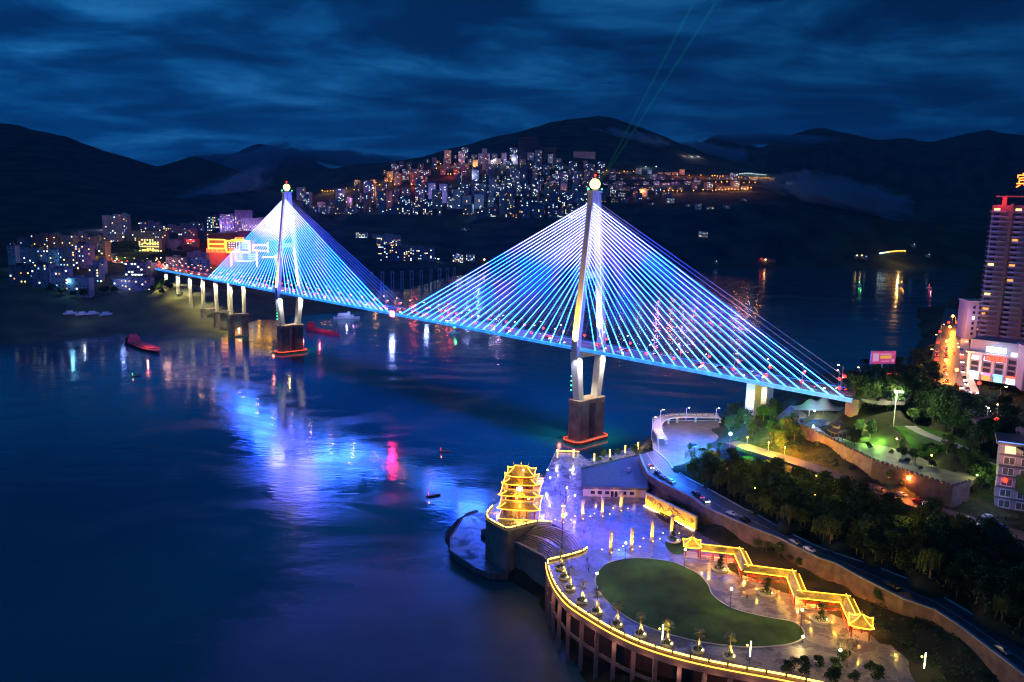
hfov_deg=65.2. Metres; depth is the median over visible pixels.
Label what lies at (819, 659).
round bush
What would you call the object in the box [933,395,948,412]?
broadleaf tree
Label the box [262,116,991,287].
hill
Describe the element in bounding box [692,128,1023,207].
mountains
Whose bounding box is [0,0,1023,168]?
sky
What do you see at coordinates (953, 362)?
street
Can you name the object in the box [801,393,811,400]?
spreading tree
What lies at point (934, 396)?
broadleaf tree
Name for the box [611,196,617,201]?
city block
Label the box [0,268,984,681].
river
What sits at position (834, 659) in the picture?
round bush
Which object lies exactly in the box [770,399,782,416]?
broadleaf tree
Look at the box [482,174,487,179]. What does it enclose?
city block
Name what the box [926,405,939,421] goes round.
broadleaf tree
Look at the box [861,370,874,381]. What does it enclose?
evergreen tree
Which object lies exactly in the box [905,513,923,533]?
willow tree
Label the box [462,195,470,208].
city block
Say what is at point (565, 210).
city block
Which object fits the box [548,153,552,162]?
city block
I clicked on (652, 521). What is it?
carved column
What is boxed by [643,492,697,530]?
relief wall
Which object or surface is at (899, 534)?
poplar tree
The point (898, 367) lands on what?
evergreen tree
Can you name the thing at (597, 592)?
palm tree
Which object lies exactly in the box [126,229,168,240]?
town block
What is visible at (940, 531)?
poplar tree
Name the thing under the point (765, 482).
poplar tree
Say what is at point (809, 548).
parked car
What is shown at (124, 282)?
town block
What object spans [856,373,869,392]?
evergreen tree
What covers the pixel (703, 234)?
city block
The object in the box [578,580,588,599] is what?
palm tree
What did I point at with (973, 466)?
evergreen tree
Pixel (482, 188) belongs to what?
city block
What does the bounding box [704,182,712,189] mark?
city block
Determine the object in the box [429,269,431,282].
bare pier frame
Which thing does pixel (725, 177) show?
city block
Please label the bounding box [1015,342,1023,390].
commercial block
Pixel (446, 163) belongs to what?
city block
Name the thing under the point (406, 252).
apartment block
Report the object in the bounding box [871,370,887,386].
evergreen tree
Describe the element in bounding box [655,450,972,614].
road kerb
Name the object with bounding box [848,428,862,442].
spreading tree
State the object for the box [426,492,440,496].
fishing skiff
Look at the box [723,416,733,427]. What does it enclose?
poplar tree
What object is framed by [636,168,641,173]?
city block
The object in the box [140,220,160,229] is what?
town block
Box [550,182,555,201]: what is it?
city block
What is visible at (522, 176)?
city block
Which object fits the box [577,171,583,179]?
city block
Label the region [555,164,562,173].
city block
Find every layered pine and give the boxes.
[670,529,675,539]
[717,554,723,567]
[763,577,771,591]
[817,602,825,617]
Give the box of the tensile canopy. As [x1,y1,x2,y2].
[792,397,843,412]
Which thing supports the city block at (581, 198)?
on the hill at (800, 223)
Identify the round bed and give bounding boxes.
[665,536,680,543]
[711,564,727,572]
[757,587,775,597]
[810,613,830,624]
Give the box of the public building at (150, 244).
[138,237,164,251]
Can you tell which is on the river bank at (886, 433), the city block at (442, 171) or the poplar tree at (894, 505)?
the poplar tree at (894, 505)
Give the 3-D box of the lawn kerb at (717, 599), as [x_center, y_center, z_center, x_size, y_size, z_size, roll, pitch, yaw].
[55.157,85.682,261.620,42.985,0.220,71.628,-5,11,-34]
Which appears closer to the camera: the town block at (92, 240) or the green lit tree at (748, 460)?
the green lit tree at (748, 460)
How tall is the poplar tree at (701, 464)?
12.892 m
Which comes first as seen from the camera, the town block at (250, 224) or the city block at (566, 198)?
the town block at (250, 224)
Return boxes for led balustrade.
[486,504,551,528]
[544,449,556,480]
[547,547,587,560]
[547,559,827,681]
[558,450,578,452]
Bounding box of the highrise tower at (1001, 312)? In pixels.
[975,173,1023,339]
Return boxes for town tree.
[46,283,56,293]
[56,287,67,292]
[69,291,76,297]
[79,288,87,294]
[98,285,110,294]
[111,286,118,290]
[116,244,123,251]
[150,254,157,258]
[159,279,168,287]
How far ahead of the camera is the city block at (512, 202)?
2675.25 m
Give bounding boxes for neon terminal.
[207,237,288,280]
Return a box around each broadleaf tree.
[631,445,636,453]
[690,457,700,463]
[718,459,730,481]
[730,461,747,469]
[734,410,743,423]
[742,475,761,493]
[756,489,766,506]
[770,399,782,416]
[774,429,788,436]
[774,435,788,448]
[776,473,791,485]
[797,507,812,529]
[815,516,829,541]
[823,495,843,507]
[885,396,891,409]
[886,469,893,479]
[895,548,918,576]
[896,514,914,531]
[900,402,913,414]
[903,377,914,393]
[906,407,920,421]
[910,553,923,572]
[911,391,924,400]
[913,362,922,369]
[915,368,931,375]
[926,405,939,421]
[930,393,939,404]
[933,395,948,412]
[933,406,944,417]
[938,407,953,431]
[950,383,960,390]
[953,549,976,568]
[957,446,969,462]
[969,424,980,445]
[977,406,993,413]
[983,400,994,409]
[985,472,995,490]
[987,394,1005,407]
[988,428,1007,450]
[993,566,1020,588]
[996,406,1006,412]
[1005,424,1019,433]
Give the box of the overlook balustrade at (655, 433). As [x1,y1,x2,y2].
[653,413,717,436]
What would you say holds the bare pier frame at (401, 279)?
in the river
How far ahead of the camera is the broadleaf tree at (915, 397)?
379.28 m
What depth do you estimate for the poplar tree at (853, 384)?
376.60 m
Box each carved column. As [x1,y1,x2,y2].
[561,502,565,521]
[580,498,585,517]
[600,496,604,515]
[608,530,613,551]
[618,491,623,509]
[629,527,634,548]
[649,519,654,540]
[669,514,674,534]
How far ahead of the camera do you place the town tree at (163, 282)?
1005.78 m
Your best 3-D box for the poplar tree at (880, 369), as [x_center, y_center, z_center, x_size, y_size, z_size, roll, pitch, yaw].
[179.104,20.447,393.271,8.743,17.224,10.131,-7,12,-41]
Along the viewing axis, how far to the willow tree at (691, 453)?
370.74 m
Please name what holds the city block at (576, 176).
on the hill at (800, 223)
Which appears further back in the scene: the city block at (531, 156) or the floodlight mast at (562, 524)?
the city block at (531, 156)
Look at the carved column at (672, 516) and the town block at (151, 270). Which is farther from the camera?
the town block at (151, 270)
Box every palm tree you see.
[556,546,564,567]
[560,557,568,575]
[566,566,575,587]
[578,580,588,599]
[591,588,602,610]
[611,601,622,623]
[634,612,646,632]
[663,618,674,644]
[693,627,705,648]
[724,631,736,655]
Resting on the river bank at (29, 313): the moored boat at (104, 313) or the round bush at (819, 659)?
the moored boat at (104, 313)
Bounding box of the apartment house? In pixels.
[994,431,1023,510]
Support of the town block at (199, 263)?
on the town ground at (362, 251)
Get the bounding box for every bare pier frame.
[380,271,383,289]
[391,271,393,288]
[400,271,403,287]
[410,270,413,287]
[420,270,422,283]
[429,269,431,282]
[438,268,440,281]
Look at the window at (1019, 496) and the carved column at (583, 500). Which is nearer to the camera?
the window at (1019, 496)
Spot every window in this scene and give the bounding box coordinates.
[998,499,1009,508]
[999,488,1010,497]
[1000,478,1012,486]
[1002,467,1013,475]
[1003,456,1015,465]
[1004,445,1015,454]
[1007,372,1014,375]
[1015,502,1023,510]
[1016,492,1023,499]
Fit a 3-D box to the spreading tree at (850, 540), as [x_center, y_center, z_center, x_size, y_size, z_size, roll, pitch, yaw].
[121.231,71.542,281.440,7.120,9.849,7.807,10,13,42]
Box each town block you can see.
[6,243,20,264]
[8,263,31,282]
[16,236,30,245]
[20,245,43,263]
[30,233,52,248]
[30,261,55,289]
[39,247,59,265]
[49,232,64,247]
[50,266,72,291]
[58,246,76,268]
[61,233,77,247]
[67,275,94,297]
[74,243,94,268]
[75,231,87,241]
[85,235,102,249]
[87,263,104,281]
[92,258,107,273]
[97,239,111,260]
[102,214,122,241]
[112,276,131,290]
[119,213,130,235]
[124,260,147,277]
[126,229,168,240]
[130,275,153,290]
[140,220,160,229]
[146,260,156,276]
[158,224,182,232]
[166,237,183,250]
[166,255,190,270]
[178,228,197,237]
[180,222,204,231]
[184,237,199,246]
[187,251,208,258]
[191,257,210,273]
[204,232,237,239]
[206,215,221,231]
[220,213,234,230]
[234,209,253,231]
[238,230,272,243]
[242,217,265,230]
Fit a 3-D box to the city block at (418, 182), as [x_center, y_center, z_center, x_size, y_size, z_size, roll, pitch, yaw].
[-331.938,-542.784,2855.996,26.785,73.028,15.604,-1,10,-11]
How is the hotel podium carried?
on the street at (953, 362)
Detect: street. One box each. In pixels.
[853,392,1023,454]
[932,308,976,393]
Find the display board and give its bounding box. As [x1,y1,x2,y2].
[390,310,394,316]
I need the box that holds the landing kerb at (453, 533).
[450,510,477,566]
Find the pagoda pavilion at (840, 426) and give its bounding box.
[826,420,849,441]
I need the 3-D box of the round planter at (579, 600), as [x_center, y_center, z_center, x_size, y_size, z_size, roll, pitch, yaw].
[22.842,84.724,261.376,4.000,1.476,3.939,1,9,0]
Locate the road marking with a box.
[648,455,1021,659]
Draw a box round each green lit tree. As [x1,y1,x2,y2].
[744,458,752,464]
[854,419,864,429]
[865,419,876,440]
[899,438,906,446]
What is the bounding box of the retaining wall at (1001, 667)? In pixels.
[639,454,1023,681]
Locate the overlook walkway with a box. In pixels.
[653,415,721,443]
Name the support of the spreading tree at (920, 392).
on the river bank at (886, 433)
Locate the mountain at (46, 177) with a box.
[0,123,331,237]
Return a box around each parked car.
[691,491,700,495]
[726,510,736,515]
[739,516,750,521]
[788,538,800,544]
[803,545,815,551]
[874,487,885,491]
[886,582,900,590]
[895,491,907,496]
[981,514,994,518]
[994,644,1011,654]
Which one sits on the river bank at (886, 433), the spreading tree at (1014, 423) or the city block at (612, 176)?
the spreading tree at (1014, 423)
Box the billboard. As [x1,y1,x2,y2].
[869,350,895,367]
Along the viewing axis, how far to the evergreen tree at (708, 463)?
350.39 m
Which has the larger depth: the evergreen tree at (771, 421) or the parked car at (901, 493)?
the evergreen tree at (771, 421)
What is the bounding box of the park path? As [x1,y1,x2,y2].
[905,426,996,465]
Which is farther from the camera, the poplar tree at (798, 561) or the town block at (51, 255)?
the town block at (51, 255)
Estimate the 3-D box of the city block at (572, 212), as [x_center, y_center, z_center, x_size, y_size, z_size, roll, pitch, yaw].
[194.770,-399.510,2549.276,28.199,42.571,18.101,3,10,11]
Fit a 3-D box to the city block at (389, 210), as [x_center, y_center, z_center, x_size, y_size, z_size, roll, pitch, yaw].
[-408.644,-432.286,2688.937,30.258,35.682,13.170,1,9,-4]
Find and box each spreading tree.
[729,470,748,491]
[732,457,747,466]
[746,487,762,503]
[793,507,811,524]
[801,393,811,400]
[807,521,816,535]
[833,524,844,537]
[846,530,865,554]
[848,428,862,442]
[849,434,860,445]
[854,538,871,558]
[863,536,887,560]
[890,392,905,408]
[896,446,908,457]
[898,560,919,575]
[910,448,923,460]
[912,399,924,407]
[914,354,924,360]
[915,407,928,421]
[916,389,931,407]
[924,442,940,456]
[929,398,943,416]
[935,563,955,585]
[960,392,973,403]
[962,567,984,602]
[972,421,996,443]
[972,581,1004,611]
[973,471,989,487]
[1000,416,1022,431]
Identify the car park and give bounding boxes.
[652,421,719,466]
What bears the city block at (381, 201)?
on the hill at (800, 223)
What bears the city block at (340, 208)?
on the hill at (800, 223)
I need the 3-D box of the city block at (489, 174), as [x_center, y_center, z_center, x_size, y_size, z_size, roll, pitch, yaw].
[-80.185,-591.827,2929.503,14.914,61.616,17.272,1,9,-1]
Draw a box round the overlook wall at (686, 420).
[651,420,717,439]
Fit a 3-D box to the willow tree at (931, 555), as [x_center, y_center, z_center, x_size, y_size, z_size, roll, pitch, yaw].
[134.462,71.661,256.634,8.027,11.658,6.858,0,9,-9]
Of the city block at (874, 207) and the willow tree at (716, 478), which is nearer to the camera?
the willow tree at (716, 478)
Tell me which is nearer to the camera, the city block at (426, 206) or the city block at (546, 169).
the city block at (426, 206)
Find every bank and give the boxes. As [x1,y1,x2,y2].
[0,281,376,344]
[445,339,1023,681]
[915,270,984,350]
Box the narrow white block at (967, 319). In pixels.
[956,298,980,338]
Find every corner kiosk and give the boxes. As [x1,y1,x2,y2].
[683,534,701,558]
[848,611,874,642]
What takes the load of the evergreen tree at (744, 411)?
on the river bank at (886, 433)
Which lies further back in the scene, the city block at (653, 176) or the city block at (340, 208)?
the city block at (653, 176)
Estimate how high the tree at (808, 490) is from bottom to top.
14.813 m
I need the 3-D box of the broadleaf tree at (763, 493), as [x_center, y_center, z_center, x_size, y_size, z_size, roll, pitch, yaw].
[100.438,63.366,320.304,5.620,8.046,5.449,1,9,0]
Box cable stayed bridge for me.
[155,174,871,445]
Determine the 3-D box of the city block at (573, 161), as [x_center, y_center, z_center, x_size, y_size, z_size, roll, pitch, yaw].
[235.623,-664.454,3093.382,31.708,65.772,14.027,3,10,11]
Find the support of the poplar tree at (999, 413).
on the river bank at (886, 433)
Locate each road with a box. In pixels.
[107,253,170,267]
[641,451,1023,671]
[724,441,1023,541]
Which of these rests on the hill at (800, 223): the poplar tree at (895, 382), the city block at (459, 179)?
the city block at (459, 179)
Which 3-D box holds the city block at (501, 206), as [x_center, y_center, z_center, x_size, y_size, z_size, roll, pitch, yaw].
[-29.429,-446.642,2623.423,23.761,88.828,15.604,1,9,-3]
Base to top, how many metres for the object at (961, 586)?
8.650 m
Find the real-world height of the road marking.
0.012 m
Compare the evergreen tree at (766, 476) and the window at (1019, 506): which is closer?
the window at (1019, 506)
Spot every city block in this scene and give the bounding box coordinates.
[296,186,305,200]
[302,194,310,208]
[304,192,311,203]
[311,206,319,211]
[317,201,325,207]
[322,205,329,213]
[329,199,335,207]
[334,202,344,213]
[335,188,344,203]
[346,197,351,208]
[347,206,356,214]
[355,182,359,208]
[359,202,364,214]
[362,192,370,208]
[364,180,372,201]
[367,207,372,214]
[376,186,384,207]
[377,190,384,214]
[382,182,389,196]
[386,190,391,207]
[386,207,392,213]
[387,171,394,179]
[391,164,398,172]
[392,193,398,202]
[393,204,402,213]
[394,172,401,185]
[394,187,400,196]
[399,161,403,168]
[400,195,411,213]
[402,169,408,180]
[402,187,409,195]
[406,162,411,168]
[410,172,414,184]
[412,168,419,178]
[412,202,418,214]
[415,179,422,186]
[415,187,424,201]
[418,163,423,168]
[418,198,425,208]
[420,169,427,179]
[422,198,431,214]
[425,181,433,196]
[428,182,435,198]
[432,157,436,168]
[432,189,439,208]
[437,191,441,215]
[439,183,448,202]
[440,168,445,174]
[443,158,449,168]
[444,150,450,163]
[447,196,452,208]
[453,188,462,208]
[455,162,460,168]
[457,171,461,188]
[458,151,464,164]
[461,166,466,174]
[461,227,469,230]
[462,147,468,157]
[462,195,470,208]
[463,182,469,194]
[463,204,473,214]
[464,193,472,202]
[472,169,478,179]
[472,179,481,195]
[473,159,477,166]
[473,166,480,174]
[474,193,483,208]
[476,208,486,217]
[478,153,482,164]
[479,183,486,201]
[482,153,489,169]
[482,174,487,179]
[486,164,493,174]
[488,171,491,183]
[488,196,493,205]
[488,206,496,217]
[489,177,495,201]
[492,153,496,159]
[494,158,501,163]
[496,184,503,195]
[499,191,506,214]
[503,152,506,163]
[504,178,511,188]
[504,192,508,217]
[506,161,513,169]
[507,175,513,184]
[508,188,514,198]
[509,198,515,206]
[510,147,517,158]
[510,167,516,175]
[511,154,517,163]
[511,208,519,218]
[513,169,519,188]
[515,182,520,195]
[520,173,525,181]
[521,180,526,198]
[521,198,531,218]
[527,152,534,163]
[527,160,533,168]
[530,184,538,201]
[530,196,536,205]
[531,179,539,195]
[532,168,536,178]
[534,165,541,174]
[534,203,544,217]
[535,150,541,155]
[535,155,541,164]
[540,177,543,184]
[543,165,549,174]
[544,181,549,202]
[547,201,554,217]
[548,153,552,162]
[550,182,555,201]
[551,193,557,208]
[552,173,559,184]
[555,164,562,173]
[555,208,563,217]
[560,171,567,184]
[560,183,567,190]
[560,207,567,213]
[562,191,571,206]
[568,206,576,213]
[568,209,577,217]
[569,160,576,172]
[569,163,574,179]
[572,183,581,202]
[573,173,579,182]
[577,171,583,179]
[577,190,585,214]
[582,180,586,197]
[584,169,588,187]
[588,163,594,179]
[597,161,604,173]
[601,191,605,201]
[606,188,615,196]
[608,184,615,187]
[609,174,615,179]
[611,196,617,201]
[615,181,622,190]
[618,192,625,196]
[621,197,628,201]
[623,186,629,190]
[635,193,641,202]
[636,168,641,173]
[640,189,647,196]
[650,173,656,179]
[654,187,661,196]
[657,175,664,179]
[665,192,671,196]
[665,198,674,203]
[679,169,684,174]
[692,181,697,189]
[695,203,701,209]
[698,231,707,237]
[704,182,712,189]
[715,185,723,189]
[723,175,728,179]
[730,173,736,179]
[730,180,739,189]
[834,200,841,205]
[871,205,878,210]
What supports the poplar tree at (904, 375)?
on the river bank at (886, 433)
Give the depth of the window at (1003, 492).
301.41 m
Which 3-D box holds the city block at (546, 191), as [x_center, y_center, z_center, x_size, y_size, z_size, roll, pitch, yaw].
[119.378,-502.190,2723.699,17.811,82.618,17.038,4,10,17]
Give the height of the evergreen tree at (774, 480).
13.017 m
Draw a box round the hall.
[581,453,648,497]
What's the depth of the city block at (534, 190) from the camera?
2722.26 m
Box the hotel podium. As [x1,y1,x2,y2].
[965,335,1023,385]
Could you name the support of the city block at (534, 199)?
on the hill at (800, 223)
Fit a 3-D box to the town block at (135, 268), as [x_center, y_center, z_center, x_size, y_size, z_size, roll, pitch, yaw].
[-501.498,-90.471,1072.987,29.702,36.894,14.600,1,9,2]
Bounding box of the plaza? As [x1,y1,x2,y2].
[488,448,914,681]
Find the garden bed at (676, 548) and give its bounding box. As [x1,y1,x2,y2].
[665,537,689,553]
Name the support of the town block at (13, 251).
on the town ground at (362, 251)
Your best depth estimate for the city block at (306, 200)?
2785.21 m
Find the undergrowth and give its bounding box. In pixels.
[606,346,1023,681]
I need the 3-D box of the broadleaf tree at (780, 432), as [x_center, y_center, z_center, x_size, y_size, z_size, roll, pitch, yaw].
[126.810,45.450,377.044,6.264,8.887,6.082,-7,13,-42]
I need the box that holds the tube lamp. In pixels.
[746,641,751,663]
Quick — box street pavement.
[960,337,979,392]
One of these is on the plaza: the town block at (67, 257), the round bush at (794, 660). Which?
the round bush at (794, 660)
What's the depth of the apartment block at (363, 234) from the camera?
2041.60 m
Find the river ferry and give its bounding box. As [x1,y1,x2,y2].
[333,311,359,318]
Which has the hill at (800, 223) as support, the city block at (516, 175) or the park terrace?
the city block at (516, 175)
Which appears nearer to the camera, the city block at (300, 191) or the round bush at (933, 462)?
the round bush at (933, 462)
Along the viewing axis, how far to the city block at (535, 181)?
2776.48 m
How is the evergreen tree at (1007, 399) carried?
on the river bank at (886, 433)
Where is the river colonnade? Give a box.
[545,562,792,681]
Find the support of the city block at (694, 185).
on the hill at (800, 223)
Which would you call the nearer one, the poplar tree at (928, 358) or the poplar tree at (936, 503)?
the poplar tree at (936, 503)
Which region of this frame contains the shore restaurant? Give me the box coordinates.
[757,258,775,262]
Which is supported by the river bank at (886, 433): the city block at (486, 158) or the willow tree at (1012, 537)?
the willow tree at (1012, 537)
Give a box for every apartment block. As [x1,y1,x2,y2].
[356,231,367,237]
[372,234,400,245]
[376,245,400,260]
[401,245,411,260]
[412,245,423,260]
[424,246,433,261]
[453,253,463,262]
[466,252,474,261]
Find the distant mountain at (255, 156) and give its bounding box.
[219,144,331,170]
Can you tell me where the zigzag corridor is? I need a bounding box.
[700,544,862,632]
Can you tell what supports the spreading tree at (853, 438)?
on the park terrace
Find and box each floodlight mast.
[561,505,564,552]
[893,391,902,425]
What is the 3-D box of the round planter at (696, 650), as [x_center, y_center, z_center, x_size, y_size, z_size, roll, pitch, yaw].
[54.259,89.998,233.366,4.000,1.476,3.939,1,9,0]
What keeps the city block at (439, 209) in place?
on the hill at (800, 223)
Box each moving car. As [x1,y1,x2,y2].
[701,497,709,502]
[912,498,921,504]
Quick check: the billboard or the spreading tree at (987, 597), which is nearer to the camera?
the spreading tree at (987, 597)
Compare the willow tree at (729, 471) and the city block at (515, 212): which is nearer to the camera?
the willow tree at (729, 471)
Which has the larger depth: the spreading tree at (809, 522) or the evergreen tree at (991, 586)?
the spreading tree at (809, 522)
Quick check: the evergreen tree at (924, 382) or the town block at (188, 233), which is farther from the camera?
the town block at (188, 233)
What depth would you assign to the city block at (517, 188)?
2786.84 m
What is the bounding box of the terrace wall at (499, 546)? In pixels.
[485,514,551,573]
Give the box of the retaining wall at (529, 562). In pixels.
[514,541,547,588]
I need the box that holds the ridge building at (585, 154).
[573,151,595,158]
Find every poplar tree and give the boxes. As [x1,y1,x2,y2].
[698,453,714,478]
[702,455,718,479]
[714,459,723,473]
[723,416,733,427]
[725,402,737,414]
[731,414,739,426]
[734,401,740,414]
[744,414,754,429]
[747,456,763,475]
[755,478,768,492]
[758,404,768,420]
[765,404,777,416]
[771,485,794,518]
[774,542,783,557]
[778,415,792,431]
[786,474,802,494]
[789,413,799,426]
[794,557,802,567]
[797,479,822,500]
[816,481,832,496]
[818,470,833,484]
[818,477,831,490]
[826,477,849,495]
[845,373,863,395]
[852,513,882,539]
[854,385,871,408]
[859,376,879,405]
[869,365,888,384]
[869,380,884,406]
[873,587,883,604]
[881,526,906,560]
[883,371,907,395]
[888,515,913,537]
[889,499,905,514]
[895,508,908,517]
[898,369,911,379]
[901,378,911,405]
[911,379,923,391]
[918,520,935,538]
[921,495,945,519]
[924,374,934,382]
[925,356,932,363]
[925,512,952,544]
[926,360,942,377]
[935,385,949,392]
[940,433,956,454]
[941,406,963,434]
[943,394,968,411]
[948,395,969,413]
[954,409,980,439]
[959,452,973,472]
[960,520,979,547]
[964,436,980,450]
[965,421,981,441]
[969,394,990,410]
[978,450,991,464]
[980,463,990,478]
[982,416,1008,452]
[991,410,1009,424]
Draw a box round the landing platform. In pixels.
[450,511,507,579]
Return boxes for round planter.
[555,564,565,570]
[559,573,569,579]
[564,584,575,591]
[576,596,587,603]
[591,607,602,614]
[611,620,622,627]
[634,629,646,637]
[661,639,673,647]
[691,645,704,653]
[722,651,735,660]
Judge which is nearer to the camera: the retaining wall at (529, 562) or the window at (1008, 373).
the retaining wall at (529, 562)
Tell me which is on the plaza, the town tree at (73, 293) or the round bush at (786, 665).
the round bush at (786, 665)
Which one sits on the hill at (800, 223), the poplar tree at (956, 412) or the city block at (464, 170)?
the city block at (464, 170)
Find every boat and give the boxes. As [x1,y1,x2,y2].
[62,310,76,314]
[75,311,87,315]
[85,311,98,314]
[99,311,111,315]
[447,327,460,333]
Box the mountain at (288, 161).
[239,148,325,183]
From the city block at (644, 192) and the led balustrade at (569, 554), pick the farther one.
the city block at (644, 192)
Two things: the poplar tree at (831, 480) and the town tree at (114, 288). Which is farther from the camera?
the town tree at (114, 288)
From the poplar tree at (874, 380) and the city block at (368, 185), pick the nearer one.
the poplar tree at (874, 380)
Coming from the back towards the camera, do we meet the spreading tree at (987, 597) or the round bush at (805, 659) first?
the spreading tree at (987, 597)
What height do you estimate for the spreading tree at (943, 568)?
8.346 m
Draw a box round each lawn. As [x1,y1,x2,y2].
[596,558,803,645]
[893,424,1023,494]
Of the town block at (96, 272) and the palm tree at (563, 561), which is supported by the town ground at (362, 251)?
the town block at (96, 272)
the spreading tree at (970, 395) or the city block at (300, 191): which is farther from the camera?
the city block at (300, 191)
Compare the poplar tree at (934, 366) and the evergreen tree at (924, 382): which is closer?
the evergreen tree at (924, 382)
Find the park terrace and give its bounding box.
[777,406,977,486]
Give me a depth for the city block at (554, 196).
2592.70 m
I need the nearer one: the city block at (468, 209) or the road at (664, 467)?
the road at (664, 467)
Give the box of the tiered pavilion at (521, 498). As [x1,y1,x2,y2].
[496,462,542,522]
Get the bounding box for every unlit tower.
[519,137,537,163]
[540,147,556,163]
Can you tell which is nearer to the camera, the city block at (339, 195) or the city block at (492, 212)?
the city block at (492, 212)
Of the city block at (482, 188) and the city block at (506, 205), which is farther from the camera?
the city block at (482, 188)
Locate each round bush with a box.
[779,659,793,672]
[788,656,803,668]
[797,663,810,674]
[800,655,811,666]
[813,655,824,667]
[824,668,841,681]
[826,662,840,670]
[830,656,842,667]
[837,649,851,661]
[847,669,860,681]
[863,660,875,671]
[870,663,886,679]
[928,460,936,466]
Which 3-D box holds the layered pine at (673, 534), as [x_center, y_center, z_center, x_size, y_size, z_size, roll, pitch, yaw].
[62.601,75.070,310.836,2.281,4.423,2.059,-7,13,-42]
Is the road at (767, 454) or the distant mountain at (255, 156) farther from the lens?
the distant mountain at (255, 156)
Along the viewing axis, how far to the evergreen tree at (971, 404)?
353.44 m
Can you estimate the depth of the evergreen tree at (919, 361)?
451.94 m
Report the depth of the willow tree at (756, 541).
301.49 m
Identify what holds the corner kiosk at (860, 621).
on the plaza
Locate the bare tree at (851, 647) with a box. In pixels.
[837,635,859,667]
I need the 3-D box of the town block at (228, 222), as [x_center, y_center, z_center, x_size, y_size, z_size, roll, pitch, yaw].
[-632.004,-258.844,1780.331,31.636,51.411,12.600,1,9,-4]
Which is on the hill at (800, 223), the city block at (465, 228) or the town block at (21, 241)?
the city block at (465, 228)
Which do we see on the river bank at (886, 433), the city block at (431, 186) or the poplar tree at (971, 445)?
the poplar tree at (971, 445)
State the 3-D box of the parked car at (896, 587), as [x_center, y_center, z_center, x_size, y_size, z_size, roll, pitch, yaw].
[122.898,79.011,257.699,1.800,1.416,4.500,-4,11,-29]
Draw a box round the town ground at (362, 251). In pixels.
[0,222,376,292]
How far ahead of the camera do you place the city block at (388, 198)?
2748.17 m
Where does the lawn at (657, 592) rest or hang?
on the plaza
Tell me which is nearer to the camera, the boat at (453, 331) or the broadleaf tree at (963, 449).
the broadleaf tree at (963, 449)
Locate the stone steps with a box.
[518,525,581,557]
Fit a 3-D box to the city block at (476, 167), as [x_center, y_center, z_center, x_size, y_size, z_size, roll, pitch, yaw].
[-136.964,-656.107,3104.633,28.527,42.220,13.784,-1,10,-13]
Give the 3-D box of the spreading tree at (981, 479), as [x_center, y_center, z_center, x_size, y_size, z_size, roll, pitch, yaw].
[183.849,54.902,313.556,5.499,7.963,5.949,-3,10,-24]
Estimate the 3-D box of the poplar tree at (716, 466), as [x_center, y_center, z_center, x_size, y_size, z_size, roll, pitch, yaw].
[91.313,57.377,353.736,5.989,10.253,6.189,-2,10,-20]
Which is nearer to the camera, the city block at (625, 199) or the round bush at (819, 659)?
the round bush at (819, 659)
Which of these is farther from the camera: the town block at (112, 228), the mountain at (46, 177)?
the mountain at (46, 177)
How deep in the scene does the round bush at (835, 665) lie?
222.16 m
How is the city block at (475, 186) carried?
on the hill at (800, 223)
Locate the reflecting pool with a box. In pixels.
[800,418,827,427]
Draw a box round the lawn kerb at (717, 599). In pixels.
[595,558,804,647]
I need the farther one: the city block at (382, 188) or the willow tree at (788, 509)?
the city block at (382, 188)
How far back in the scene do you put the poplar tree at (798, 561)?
286.14 m
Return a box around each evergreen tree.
[703,460,715,480]
[712,461,726,484]
[723,447,737,461]
[726,452,740,464]
[740,408,752,427]
[747,423,757,433]
[761,472,769,480]
[764,461,773,474]
[765,418,776,429]
[766,475,783,490]
[768,425,777,442]
[768,497,784,521]
[769,456,786,473]
[788,424,801,439]
[818,512,845,543]
[835,475,854,496]
[844,490,867,521]
[850,479,872,492]
[855,489,875,514]
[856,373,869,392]
[860,358,870,370]
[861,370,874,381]
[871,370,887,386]
[877,386,888,405]
[880,492,901,510]
[889,359,897,372]
[893,364,908,371]
[896,356,905,365]
[904,373,924,400]
[907,348,921,363]
[913,359,923,366]
[919,378,928,390]
[920,390,940,405]
[929,372,941,382]
[931,383,945,388]
[940,388,961,404]
[943,561,963,589]
[947,443,957,457]
[962,397,978,407]
[965,462,984,474]
[973,564,996,588]
[973,576,998,612]
[975,516,1000,542]
[977,418,994,443]
[994,573,1023,616]
[997,561,1020,572]
[998,394,1012,406]
[999,405,1022,420]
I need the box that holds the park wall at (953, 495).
[773,416,971,508]
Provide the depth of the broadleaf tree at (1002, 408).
350.60 m
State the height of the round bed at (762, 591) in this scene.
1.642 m
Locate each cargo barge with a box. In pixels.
[124,333,160,353]
[304,321,339,335]
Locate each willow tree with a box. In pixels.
[685,449,700,460]
[687,462,697,476]
[700,448,717,461]
[712,476,722,488]
[718,466,738,490]
[723,458,738,466]
[728,482,740,497]
[746,492,759,506]
[752,462,769,478]
[753,538,761,547]
[759,494,769,512]
[762,541,770,551]
[764,494,780,517]
[768,465,783,481]
[779,502,795,520]
[780,504,798,524]
[791,465,806,476]
[802,468,817,478]
[811,516,829,539]
[820,514,842,540]
[828,508,845,533]
[830,488,850,507]
[848,517,863,540]
[893,549,906,564]
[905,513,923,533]
[910,504,935,532]
[910,546,937,574]
[916,546,944,578]
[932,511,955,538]
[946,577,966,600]
[950,513,973,531]
[992,591,1016,620]
[1000,532,1016,547]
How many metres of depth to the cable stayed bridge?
508.55 m

